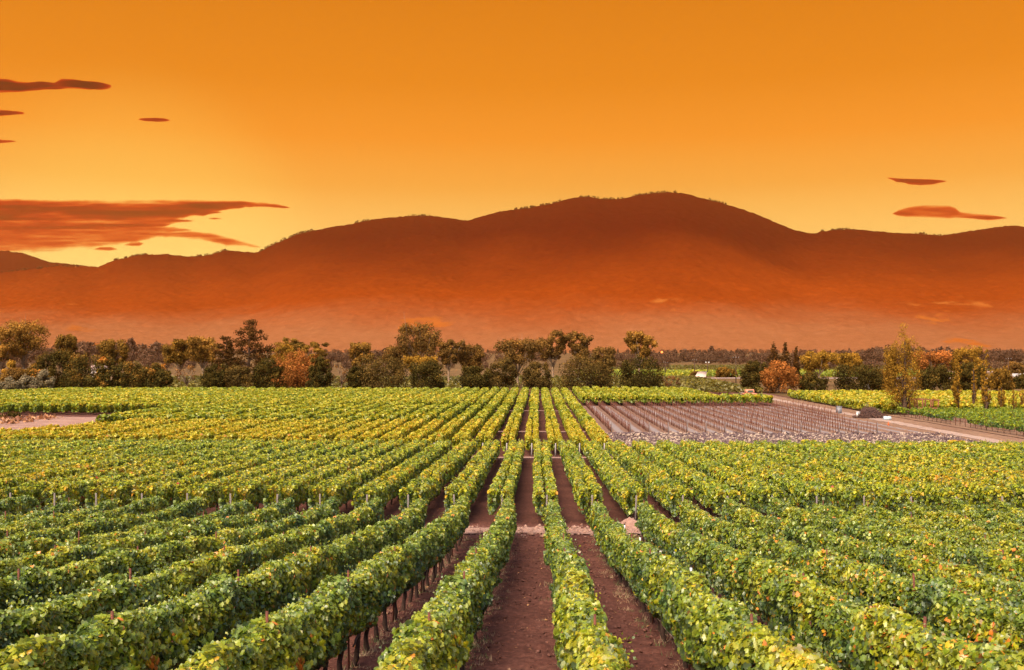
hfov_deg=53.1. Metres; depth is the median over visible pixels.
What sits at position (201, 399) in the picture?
vine row
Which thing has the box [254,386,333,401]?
vine row
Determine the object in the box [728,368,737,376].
tree
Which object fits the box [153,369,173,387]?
orchard tree
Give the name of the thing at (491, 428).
vine row
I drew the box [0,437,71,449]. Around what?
vine row
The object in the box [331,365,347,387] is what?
bare tree
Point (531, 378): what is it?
orchard tree
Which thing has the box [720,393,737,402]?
vine row
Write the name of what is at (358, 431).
vine row
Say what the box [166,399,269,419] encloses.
vine row
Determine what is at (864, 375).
oak tree
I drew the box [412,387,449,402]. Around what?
vine row
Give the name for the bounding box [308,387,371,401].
vine row
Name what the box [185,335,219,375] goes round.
airy tree
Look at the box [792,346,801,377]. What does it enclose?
conifer tree
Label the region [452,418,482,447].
vine row
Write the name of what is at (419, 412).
vine row
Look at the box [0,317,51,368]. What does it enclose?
airy tree
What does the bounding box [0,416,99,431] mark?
dirt pad
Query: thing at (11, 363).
bush
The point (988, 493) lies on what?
vine row
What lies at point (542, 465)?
vine row
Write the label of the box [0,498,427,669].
vine row
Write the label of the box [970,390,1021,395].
vine row
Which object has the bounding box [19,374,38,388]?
bush
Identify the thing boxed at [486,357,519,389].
orchard tree
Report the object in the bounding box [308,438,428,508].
vine row
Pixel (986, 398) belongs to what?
poplar tree
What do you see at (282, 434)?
vine row
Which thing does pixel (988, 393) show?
vine row
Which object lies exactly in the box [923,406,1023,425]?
vine row
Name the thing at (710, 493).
vine row
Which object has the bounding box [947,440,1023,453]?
vine row
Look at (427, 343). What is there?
airy tree
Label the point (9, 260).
ridge
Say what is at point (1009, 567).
vine row
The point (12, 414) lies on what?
bush
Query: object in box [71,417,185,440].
vine row
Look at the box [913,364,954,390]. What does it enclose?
oak tree
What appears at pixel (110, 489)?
vine row
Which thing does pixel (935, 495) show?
vine row
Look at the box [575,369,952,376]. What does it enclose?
distant vines
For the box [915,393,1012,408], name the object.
vine row
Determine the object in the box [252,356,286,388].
orchard tree
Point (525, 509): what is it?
soil
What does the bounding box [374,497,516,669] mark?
vine row
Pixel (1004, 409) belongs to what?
vine row
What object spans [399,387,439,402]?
vine row
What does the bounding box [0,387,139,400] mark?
vine row
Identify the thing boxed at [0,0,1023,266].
sky
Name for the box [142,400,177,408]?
vine row
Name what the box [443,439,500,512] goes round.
vine row
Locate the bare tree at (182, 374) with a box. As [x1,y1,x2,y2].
[172,366,195,386]
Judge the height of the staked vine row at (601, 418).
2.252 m
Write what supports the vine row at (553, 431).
on the soil at (525, 509)
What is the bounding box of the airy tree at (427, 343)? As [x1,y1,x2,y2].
[394,317,444,361]
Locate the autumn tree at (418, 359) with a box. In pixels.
[401,355,438,376]
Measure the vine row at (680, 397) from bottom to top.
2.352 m
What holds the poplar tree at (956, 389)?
on the ground at (456, 370)
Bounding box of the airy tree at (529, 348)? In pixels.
[493,337,545,384]
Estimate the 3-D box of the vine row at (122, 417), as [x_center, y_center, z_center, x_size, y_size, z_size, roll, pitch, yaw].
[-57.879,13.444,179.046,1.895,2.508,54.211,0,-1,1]
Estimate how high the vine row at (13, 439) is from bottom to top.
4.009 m
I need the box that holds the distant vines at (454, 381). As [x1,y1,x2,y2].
[73,375,560,390]
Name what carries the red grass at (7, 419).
on the dirt pad
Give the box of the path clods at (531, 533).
[425,524,754,538]
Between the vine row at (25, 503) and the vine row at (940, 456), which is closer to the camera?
the vine row at (25, 503)
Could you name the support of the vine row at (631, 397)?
on the soil at (525, 509)
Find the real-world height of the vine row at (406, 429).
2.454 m
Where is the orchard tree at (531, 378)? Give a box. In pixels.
[520,361,552,390]
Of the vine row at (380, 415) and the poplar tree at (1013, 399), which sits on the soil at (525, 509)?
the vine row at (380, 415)
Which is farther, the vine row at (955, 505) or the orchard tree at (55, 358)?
the orchard tree at (55, 358)
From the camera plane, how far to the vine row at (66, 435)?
125.73 m
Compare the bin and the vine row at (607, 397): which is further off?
the vine row at (607, 397)
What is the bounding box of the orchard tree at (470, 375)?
[459,364,493,389]
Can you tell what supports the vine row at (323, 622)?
on the tilled soil at (513, 658)
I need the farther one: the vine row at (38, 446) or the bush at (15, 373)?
the bush at (15, 373)
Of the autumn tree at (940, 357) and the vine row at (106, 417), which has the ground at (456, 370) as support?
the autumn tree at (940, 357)
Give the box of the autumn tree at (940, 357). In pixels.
[910,349,953,370]
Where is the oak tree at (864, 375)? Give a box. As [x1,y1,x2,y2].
[830,361,884,390]
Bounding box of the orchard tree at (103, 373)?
[95,356,119,387]
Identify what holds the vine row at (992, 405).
on the ground at (456, 370)
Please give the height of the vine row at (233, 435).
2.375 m
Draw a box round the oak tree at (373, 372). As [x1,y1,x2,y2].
[352,353,409,388]
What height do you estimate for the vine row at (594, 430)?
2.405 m
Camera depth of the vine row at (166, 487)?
69.12 m
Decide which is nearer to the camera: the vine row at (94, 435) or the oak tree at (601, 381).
the vine row at (94, 435)
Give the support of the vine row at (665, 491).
on the soil at (525, 509)
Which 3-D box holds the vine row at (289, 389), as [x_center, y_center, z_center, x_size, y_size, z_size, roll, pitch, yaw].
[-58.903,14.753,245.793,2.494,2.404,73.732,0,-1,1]
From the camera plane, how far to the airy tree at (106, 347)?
368.05 m
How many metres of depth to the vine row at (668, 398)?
234.20 m
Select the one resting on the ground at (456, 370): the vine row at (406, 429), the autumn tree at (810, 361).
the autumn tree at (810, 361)
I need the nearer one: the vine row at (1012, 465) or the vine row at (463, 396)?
the vine row at (1012, 465)
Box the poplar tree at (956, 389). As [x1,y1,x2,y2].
[951,359,962,407]
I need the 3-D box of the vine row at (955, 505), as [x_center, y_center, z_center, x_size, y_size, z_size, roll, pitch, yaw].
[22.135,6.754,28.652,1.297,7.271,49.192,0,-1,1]
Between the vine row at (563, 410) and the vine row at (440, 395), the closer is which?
the vine row at (563, 410)
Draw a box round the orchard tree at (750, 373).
[739,360,767,392]
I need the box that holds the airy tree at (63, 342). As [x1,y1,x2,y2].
[53,333,77,360]
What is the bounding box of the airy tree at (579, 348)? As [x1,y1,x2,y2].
[566,330,594,375]
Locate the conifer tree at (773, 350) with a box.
[765,341,780,380]
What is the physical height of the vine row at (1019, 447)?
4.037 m
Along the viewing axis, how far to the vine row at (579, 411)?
166.37 m
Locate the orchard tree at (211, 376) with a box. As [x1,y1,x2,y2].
[199,361,228,387]
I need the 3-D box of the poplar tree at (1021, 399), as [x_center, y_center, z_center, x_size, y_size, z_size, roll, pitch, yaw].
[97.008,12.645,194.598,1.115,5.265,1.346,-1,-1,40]
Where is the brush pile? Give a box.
[852,402,886,418]
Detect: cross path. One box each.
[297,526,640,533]
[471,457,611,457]
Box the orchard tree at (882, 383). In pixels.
[869,369,885,390]
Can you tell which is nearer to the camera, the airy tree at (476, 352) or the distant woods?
the airy tree at (476, 352)
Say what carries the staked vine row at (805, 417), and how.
on the young vineyard ground at (618, 427)
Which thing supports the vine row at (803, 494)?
on the soil at (525, 509)
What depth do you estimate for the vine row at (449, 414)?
169.32 m
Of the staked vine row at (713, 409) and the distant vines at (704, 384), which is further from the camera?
the distant vines at (704, 384)
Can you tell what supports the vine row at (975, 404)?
on the ground at (456, 370)
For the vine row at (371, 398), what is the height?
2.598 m
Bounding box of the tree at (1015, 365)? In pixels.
[1002,361,1023,372]
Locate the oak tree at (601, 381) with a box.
[554,352,619,392]
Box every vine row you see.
[0,386,121,398]
[0,387,63,392]
[0,387,80,393]
[0,387,91,394]
[0,387,101,395]
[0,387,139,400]
[0,400,29,411]
[0,401,42,411]
[0,421,105,440]
[0,424,58,437]
[0,427,11,431]
[0,437,24,441]
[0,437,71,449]
[0,437,97,452]
[0,437,119,458]
[0,437,141,462]
[0,437,214,478]
[0,438,47,445]
[0,438,165,467]
[0,438,190,471]
[0,438,236,498]
[0,438,260,513]
[0,493,42,515]
[0,494,169,538]
[0,495,209,544]
[0,495,340,611]
[0,496,384,650]
[0,497,121,530]
[0,497,295,611]
[0,498,78,523]
[0,498,255,558]
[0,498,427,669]
[2,387,70,392]
[2,387,127,398]
[6,387,110,395]
[8,387,149,400]
[14,400,57,412]
[22,416,149,440]
[25,387,159,400]
[29,400,71,412]
[34,387,168,400]
[41,437,285,508]
[43,400,77,412]
[45,416,167,440]
[46,387,178,400]
[57,400,97,411]
[61,386,186,400]
[71,399,111,412]
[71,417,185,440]
[72,387,195,401]
[85,400,124,412]
[85,438,309,508]
[86,387,205,400]
[95,400,216,422]
[96,418,205,440]
[99,401,130,412]
[101,387,217,400]
[113,387,224,400]
[113,400,228,421]
[114,399,150,412]
[118,417,222,440]
[124,387,233,400]
[128,400,163,410]
[129,438,331,513]
[131,400,243,418]
[138,387,244,400]
[141,417,240,440]
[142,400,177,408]
[150,400,255,418]
[151,386,255,400]
[157,401,190,407]
[164,387,262,400]
[165,417,259,440]
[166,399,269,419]
[171,400,202,405]
[171,495,470,669]
[173,438,356,513]
[178,387,274,401]
[186,400,283,419]
[190,417,278,441]
[191,387,284,400]
[202,400,295,419]
[204,387,294,400]
[214,418,296,441]
[217,387,303,400]
[218,438,380,508]
[221,400,308,419]
[230,387,312,400]
[237,418,314,441]
[240,400,323,420]
[242,387,320,400]
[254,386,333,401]
[258,400,335,419]
[260,417,333,441]
[263,438,404,513]
[270,387,340,400]
[275,400,349,420]
[282,387,352,400]
[285,417,352,441]
[293,400,363,420]
[296,387,361,401]
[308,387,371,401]
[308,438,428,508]
[309,417,370,442]
[311,400,376,419]
[320,387,380,401]
[329,400,389,420]
[332,418,389,441]
[333,387,391,401]
[346,387,400,401]
[349,401,403,420]
[351,438,451,513]
[356,417,406,442]
[360,387,410,402]
[364,400,416,421]
[372,387,420,401]
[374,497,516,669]
[380,417,426,442]
[383,400,429,420]
[386,387,429,402]
[398,439,477,512]
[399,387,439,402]
[401,400,443,421]
[404,418,443,444]
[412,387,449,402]
[420,400,456,423]
[426,387,459,404]
[428,417,462,445]
[437,400,470,424]
[439,386,469,403]
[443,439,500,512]
[451,387,479,403]
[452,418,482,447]
[456,400,483,425]
[465,387,489,405]
[474,400,497,425]
[476,417,500,449]
[478,387,499,406]
[487,438,524,514]
[491,387,508,407]
[492,400,510,425]
[500,417,519,450]
[504,387,518,407]
[509,400,524,426]
[515,387,528,405]
[524,418,538,456]
[528,387,539,406]
[528,401,538,426]
[532,439,558,524]
[541,387,552,407]
[541,498,636,669]
[544,400,555,423]
[545,418,562,456]
[551,387,564,407]
[557,400,572,426]
[558,439,603,518]
[561,387,578,408]
[564,418,585,451]
[570,400,591,427]
[572,386,589,402]
[581,386,601,403]
[582,439,648,519]
[583,418,609,450]
[585,499,841,669]
[586,400,611,431]
[592,386,614,402]
[598,400,630,431]
[601,386,626,402]
[606,439,692,525]
[610,401,649,431]
[611,386,638,402]
[621,386,651,402]
[623,401,668,432]
[630,386,663,402]
[632,439,739,517]
[634,499,1023,669]
[635,400,687,432]
[641,387,675,402]
[647,400,706,431]
[650,386,686,403]
[655,439,786,516]
[660,386,699,403]
[660,402,725,431]
[669,386,711,403]
[672,399,744,431]
[679,387,724,402]
[679,438,831,511]
[679,499,1023,652]
[684,399,763,433]
[697,399,782,431]
[704,439,876,514]
[709,400,801,431]
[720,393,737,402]
[721,399,820,432]
[721,497,1023,609]
[728,439,923,513]
[733,393,749,403]
[734,399,839,431]
[744,393,761,402]
[748,402,858,432]
[753,440,969,511]
[756,393,773,403]
[760,400,877,432]
[767,497,1023,581]
[772,400,844,421]
[777,439,1015,508]
[782,399,837,415]
[787,389,884,412]
[793,399,829,412]
[797,390,898,412]
[800,439,1023,509]
[810,390,912,412]
[810,500,1023,559]
[821,390,923,406]
[826,439,1023,497]
[830,389,941,407]
[841,389,957,408]
[850,389,968,410]
[851,440,1023,473]
[855,501,1023,544]
[864,390,983,408]
[873,390,998,408]
[875,439,1023,470]
[897,406,1023,435]
[899,440,1023,463]
[901,501,1023,535]
[909,392,1023,407]
[912,407,1023,432]
[915,391,1020,402]
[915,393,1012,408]
[917,390,1019,400]
[922,439,1023,458]
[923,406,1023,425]
[926,389,1023,399]
[937,390,1016,398]
[937,407,1023,420]
[944,496,1023,525]
[947,390,1020,397]
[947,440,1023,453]
[949,407,1023,418]
[962,390,1021,395]
[963,406,1023,418]
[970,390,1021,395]
[973,439,1023,450]
[974,406,1023,418]
[989,407,1022,412]
[989,499,1023,517]
[999,440,1023,445]
[1000,406,1023,418]
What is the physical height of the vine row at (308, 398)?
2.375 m
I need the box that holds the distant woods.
[47,348,1023,354]
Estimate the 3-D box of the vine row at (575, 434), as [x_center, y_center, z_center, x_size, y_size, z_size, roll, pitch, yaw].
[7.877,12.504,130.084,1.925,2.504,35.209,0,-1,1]
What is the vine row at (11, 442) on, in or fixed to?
on the soil at (525, 509)
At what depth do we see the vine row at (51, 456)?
88.65 m
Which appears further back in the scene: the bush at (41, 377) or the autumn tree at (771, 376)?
the autumn tree at (771, 376)
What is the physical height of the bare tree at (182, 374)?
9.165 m
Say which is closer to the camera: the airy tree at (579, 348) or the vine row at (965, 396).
the vine row at (965, 396)
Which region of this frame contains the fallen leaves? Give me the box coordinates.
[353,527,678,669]
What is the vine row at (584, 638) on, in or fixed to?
on the tilled soil at (513, 658)
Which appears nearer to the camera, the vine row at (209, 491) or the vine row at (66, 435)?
the vine row at (209, 491)
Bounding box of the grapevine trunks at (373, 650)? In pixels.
[333,535,721,669]
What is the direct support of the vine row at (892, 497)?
on the soil at (525, 509)
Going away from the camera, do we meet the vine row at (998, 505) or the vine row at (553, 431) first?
the vine row at (998, 505)
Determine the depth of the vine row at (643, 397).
235.33 m
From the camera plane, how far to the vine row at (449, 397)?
233.33 m
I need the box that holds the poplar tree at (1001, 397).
[997,381,1006,406]
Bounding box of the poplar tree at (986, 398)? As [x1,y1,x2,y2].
[980,349,993,408]
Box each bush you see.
[0,360,25,381]
[0,367,28,381]
[0,376,24,389]
[0,411,21,418]
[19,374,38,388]
[26,359,52,375]
[29,368,50,386]
[32,369,55,387]
[798,371,828,390]
[1013,373,1023,388]
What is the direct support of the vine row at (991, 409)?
on the road at (1004, 431)
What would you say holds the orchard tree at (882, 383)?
on the ground at (456, 370)
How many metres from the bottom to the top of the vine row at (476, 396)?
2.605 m
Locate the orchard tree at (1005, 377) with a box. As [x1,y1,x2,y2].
[987,367,1015,390]
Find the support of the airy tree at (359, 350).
on the ground at (456, 370)
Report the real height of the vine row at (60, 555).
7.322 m
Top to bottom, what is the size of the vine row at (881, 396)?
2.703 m
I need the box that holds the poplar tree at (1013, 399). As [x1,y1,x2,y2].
[1008,390,1017,409]
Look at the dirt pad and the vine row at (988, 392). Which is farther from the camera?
the vine row at (988, 392)
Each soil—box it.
[0,392,1023,521]
[108,520,919,669]
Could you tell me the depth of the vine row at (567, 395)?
233.71 m
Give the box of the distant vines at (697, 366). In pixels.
[611,364,998,370]
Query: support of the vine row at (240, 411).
on the soil at (525, 509)
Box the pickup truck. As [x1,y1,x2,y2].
[742,389,756,394]
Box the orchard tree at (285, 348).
[270,342,299,384]
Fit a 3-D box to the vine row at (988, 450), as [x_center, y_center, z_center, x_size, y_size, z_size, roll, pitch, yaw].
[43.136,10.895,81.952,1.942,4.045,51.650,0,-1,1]
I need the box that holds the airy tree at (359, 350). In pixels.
[348,341,374,366]
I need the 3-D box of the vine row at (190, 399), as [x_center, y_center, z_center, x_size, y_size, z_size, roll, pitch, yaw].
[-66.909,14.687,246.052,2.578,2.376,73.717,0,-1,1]
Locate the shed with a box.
[696,371,706,377]
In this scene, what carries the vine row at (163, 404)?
on the soil at (525, 509)
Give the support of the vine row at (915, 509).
on the right soil
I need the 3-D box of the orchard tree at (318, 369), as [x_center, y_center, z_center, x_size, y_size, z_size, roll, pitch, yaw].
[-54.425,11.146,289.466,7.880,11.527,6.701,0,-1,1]
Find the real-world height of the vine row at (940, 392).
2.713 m
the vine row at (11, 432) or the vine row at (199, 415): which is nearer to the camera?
the vine row at (11, 432)
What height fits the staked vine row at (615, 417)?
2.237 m
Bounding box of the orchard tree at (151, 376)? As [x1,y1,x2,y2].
[138,362,167,387]
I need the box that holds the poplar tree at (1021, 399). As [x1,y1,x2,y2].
[1019,388,1023,407]
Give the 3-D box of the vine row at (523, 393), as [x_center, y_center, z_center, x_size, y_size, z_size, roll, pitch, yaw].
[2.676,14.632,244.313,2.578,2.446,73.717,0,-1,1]
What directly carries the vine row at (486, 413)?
on the soil at (525, 509)
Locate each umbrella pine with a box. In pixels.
[270,337,309,360]
[301,341,329,366]
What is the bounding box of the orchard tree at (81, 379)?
[58,351,102,387]
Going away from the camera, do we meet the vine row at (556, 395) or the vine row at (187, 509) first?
the vine row at (187, 509)
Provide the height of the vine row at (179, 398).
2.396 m
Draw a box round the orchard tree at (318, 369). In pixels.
[305,354,333,387]
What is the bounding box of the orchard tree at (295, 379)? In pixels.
[267,348,316,387]
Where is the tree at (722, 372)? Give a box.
[715,366,729,377]
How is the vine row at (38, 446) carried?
on the soil at (525, 509)
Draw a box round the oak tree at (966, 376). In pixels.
[953,361,984,390]
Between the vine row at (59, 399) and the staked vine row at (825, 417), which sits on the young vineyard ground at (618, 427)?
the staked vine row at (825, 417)
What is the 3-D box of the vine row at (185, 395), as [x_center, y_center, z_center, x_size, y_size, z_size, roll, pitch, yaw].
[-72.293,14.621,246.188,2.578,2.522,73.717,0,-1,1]
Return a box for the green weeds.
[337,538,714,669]
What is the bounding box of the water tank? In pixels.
[883,416,890,419]
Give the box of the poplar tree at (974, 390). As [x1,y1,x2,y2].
[971,359,977,407]
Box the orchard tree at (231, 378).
[223,363,254,387]
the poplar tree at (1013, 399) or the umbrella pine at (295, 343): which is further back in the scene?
the umbrella pine at (295, 343)
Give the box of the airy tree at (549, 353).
[538,329,569,376]
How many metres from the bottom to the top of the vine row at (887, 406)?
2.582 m
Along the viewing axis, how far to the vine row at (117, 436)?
126.79 m
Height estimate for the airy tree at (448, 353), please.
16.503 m
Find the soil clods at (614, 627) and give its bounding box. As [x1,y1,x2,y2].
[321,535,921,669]
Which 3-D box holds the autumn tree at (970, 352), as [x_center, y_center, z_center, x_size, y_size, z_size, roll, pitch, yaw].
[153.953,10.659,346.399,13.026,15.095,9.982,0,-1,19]
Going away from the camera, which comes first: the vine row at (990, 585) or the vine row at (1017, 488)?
the vine row at (990, 585)
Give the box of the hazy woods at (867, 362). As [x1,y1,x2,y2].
[2,357,1023,370]
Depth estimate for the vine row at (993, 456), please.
91.61 m
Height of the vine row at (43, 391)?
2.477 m
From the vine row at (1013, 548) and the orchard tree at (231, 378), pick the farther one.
the orchard tree at (231, 378)
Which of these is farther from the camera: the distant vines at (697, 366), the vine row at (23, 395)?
the distant vines at (697, 366)
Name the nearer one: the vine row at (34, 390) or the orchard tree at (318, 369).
the vine row at (34, 390)
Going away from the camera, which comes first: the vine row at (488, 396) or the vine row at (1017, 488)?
the vine row at (1017, 488)
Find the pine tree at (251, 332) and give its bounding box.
[226,319,275,382]
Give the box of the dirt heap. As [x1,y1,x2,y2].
[620,517,638,528]
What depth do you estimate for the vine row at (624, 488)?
66.92 m
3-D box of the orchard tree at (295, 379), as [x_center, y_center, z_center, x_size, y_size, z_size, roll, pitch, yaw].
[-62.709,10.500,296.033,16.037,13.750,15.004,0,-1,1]
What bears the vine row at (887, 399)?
on the ground at (456, 370)
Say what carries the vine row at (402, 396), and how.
on the soil at (525, 509)
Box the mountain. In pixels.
[0,192,1023,352]
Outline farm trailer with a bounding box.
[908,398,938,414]
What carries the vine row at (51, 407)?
on the soil at (525, 509)
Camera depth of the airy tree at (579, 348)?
399.98 m
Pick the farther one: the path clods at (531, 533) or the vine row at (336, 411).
the vine row at (336, 411)
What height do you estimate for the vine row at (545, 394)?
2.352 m
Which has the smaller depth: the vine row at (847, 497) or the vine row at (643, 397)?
the vine row at (847, 497)
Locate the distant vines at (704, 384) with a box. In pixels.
[555,375,763,392]
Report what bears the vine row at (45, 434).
on the soil at (525, 509)
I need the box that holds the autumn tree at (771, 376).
[759,358,801,392]
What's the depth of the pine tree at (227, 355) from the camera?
333.11 m
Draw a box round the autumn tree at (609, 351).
[592,346,616,375]
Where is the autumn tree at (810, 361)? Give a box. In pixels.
[799,349,837,385]
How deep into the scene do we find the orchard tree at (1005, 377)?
299.66 m
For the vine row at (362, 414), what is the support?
on the soil at (525, 509)
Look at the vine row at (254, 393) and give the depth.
239.28 m
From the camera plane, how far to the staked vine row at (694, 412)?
173.82 m
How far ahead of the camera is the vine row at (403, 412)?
170.83 m
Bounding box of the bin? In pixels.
[836,406,841,412]
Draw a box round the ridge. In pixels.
[0,250,92,271]
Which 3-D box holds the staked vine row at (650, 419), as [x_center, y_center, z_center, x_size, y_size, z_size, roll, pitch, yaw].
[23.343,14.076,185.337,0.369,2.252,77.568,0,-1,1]
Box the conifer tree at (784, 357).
[779,342,796,382]
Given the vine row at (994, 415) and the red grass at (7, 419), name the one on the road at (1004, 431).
the vine row at (994, 415)
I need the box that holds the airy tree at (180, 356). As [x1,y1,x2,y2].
[161,338,189,378]
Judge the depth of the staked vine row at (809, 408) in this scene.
202.64 m
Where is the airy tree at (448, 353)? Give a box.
[436,339,465,381]
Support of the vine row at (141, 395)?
on the soil at (525, 509)
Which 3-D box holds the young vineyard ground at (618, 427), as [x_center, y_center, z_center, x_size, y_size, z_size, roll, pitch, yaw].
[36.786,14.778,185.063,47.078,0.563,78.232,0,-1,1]
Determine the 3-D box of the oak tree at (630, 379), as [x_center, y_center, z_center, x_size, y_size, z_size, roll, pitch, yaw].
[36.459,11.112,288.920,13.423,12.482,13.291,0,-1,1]
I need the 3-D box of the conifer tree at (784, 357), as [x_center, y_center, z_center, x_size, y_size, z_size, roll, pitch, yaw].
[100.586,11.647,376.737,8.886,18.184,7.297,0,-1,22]
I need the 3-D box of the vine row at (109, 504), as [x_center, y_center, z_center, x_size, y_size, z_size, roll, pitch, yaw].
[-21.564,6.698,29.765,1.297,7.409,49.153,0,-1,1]
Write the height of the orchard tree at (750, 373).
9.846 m
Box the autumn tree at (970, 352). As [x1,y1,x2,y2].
[946,344,984,380]
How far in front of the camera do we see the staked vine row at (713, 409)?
172.36 m
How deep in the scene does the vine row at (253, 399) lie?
231.97 m
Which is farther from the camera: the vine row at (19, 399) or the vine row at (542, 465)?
the vine row at (19, 399)
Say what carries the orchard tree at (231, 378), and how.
on the soil at (525, 509)
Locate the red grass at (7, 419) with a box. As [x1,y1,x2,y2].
[0,413,62,423]
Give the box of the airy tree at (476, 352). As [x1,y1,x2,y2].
[452,343,485,366]
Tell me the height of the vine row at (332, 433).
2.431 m
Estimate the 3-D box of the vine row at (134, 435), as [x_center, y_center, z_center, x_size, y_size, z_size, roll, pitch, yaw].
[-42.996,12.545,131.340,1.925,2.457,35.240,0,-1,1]
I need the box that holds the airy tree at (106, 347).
[96,339,129,379]
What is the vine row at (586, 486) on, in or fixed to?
on the soil at (525, 509)
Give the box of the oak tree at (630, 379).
[618,353,663,387]
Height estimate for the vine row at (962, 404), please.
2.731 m
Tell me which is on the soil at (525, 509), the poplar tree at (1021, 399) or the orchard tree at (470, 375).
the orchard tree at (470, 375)
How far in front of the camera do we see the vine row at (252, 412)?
172.81 m
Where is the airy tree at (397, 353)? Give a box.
[381,345,410,371]
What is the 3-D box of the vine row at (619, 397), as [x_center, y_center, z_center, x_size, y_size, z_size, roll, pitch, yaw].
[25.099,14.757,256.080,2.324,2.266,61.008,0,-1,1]
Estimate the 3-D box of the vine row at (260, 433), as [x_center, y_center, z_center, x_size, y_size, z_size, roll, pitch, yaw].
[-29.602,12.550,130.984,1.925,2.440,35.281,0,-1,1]
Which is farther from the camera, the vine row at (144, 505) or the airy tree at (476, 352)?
the airy tree at (476, 352)
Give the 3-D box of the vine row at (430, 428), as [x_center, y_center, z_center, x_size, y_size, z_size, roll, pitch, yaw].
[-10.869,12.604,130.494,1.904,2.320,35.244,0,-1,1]
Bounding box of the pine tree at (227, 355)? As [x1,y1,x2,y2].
[212,335,241,381]
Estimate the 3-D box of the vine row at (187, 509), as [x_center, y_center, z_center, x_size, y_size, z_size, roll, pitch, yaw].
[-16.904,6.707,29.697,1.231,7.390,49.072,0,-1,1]
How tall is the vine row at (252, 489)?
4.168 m
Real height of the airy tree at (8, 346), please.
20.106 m
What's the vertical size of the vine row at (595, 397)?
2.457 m
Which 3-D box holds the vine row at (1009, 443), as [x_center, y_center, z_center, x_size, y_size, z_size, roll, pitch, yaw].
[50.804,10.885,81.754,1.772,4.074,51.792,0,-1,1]
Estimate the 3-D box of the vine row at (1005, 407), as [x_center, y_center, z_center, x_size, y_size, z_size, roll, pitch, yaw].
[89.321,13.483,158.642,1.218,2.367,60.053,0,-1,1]
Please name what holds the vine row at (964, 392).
on the ground at (456, 370)
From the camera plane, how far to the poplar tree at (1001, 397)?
195.45 m
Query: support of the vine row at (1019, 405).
on the ground at (456, 370)
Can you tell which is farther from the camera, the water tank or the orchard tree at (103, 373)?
the orchard tree at (103, 373)
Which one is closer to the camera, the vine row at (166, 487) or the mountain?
the vine row at (166, 487)
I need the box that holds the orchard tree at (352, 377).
[345,364,369,387]
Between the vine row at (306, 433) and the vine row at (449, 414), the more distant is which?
the vine row at (449, 414)
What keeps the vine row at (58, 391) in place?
on the soil at (525, 509)
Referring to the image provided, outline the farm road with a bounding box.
[738,392,1001,442]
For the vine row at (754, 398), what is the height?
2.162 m
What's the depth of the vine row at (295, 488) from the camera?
66.59 m
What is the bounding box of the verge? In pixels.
[728,393,1023,442]
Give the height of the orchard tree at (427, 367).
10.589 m
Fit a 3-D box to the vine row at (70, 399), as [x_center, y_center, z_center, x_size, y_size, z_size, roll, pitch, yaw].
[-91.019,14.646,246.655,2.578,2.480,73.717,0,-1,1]
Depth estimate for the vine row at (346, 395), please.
236.13 m
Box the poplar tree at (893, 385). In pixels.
[880,322,924,414]
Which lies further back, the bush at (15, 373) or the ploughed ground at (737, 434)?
the bush at (15, 373)
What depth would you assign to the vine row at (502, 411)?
172.48 m
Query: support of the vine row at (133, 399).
on the soil at (525, 509)
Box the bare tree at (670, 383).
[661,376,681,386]
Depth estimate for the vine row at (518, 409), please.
171.60 m
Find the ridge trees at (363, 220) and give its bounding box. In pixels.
[2,190,944,271]
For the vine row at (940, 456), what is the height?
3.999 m
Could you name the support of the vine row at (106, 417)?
on the soil at (525, 509)
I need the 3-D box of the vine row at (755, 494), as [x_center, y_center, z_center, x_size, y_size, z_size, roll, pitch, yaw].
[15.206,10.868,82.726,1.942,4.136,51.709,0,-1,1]
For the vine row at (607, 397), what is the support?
on the soil at (525, 509)
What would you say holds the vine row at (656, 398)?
on the soil at (525, 509)
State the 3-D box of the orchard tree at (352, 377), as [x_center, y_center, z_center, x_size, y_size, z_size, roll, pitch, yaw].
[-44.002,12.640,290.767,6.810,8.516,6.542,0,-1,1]
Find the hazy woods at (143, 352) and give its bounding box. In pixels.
[1,337,1023,364]
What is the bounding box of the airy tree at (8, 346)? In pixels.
[0,327,17,374]
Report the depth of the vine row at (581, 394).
238.31 m
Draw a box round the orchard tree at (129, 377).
[112,361,148,387]
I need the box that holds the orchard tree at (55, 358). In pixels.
[33,348,74,387]
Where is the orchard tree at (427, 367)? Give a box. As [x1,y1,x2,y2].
[408,359,446,388]
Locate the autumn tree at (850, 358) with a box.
[831,350,862,374]
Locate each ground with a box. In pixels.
[0,353,1023,414]
[583,406,921,432]
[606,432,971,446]
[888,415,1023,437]
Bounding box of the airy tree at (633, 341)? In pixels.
[623,330,658,370]
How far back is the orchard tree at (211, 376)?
290.12 m
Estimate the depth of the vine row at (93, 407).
193.17 m
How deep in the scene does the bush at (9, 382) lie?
270.11 m

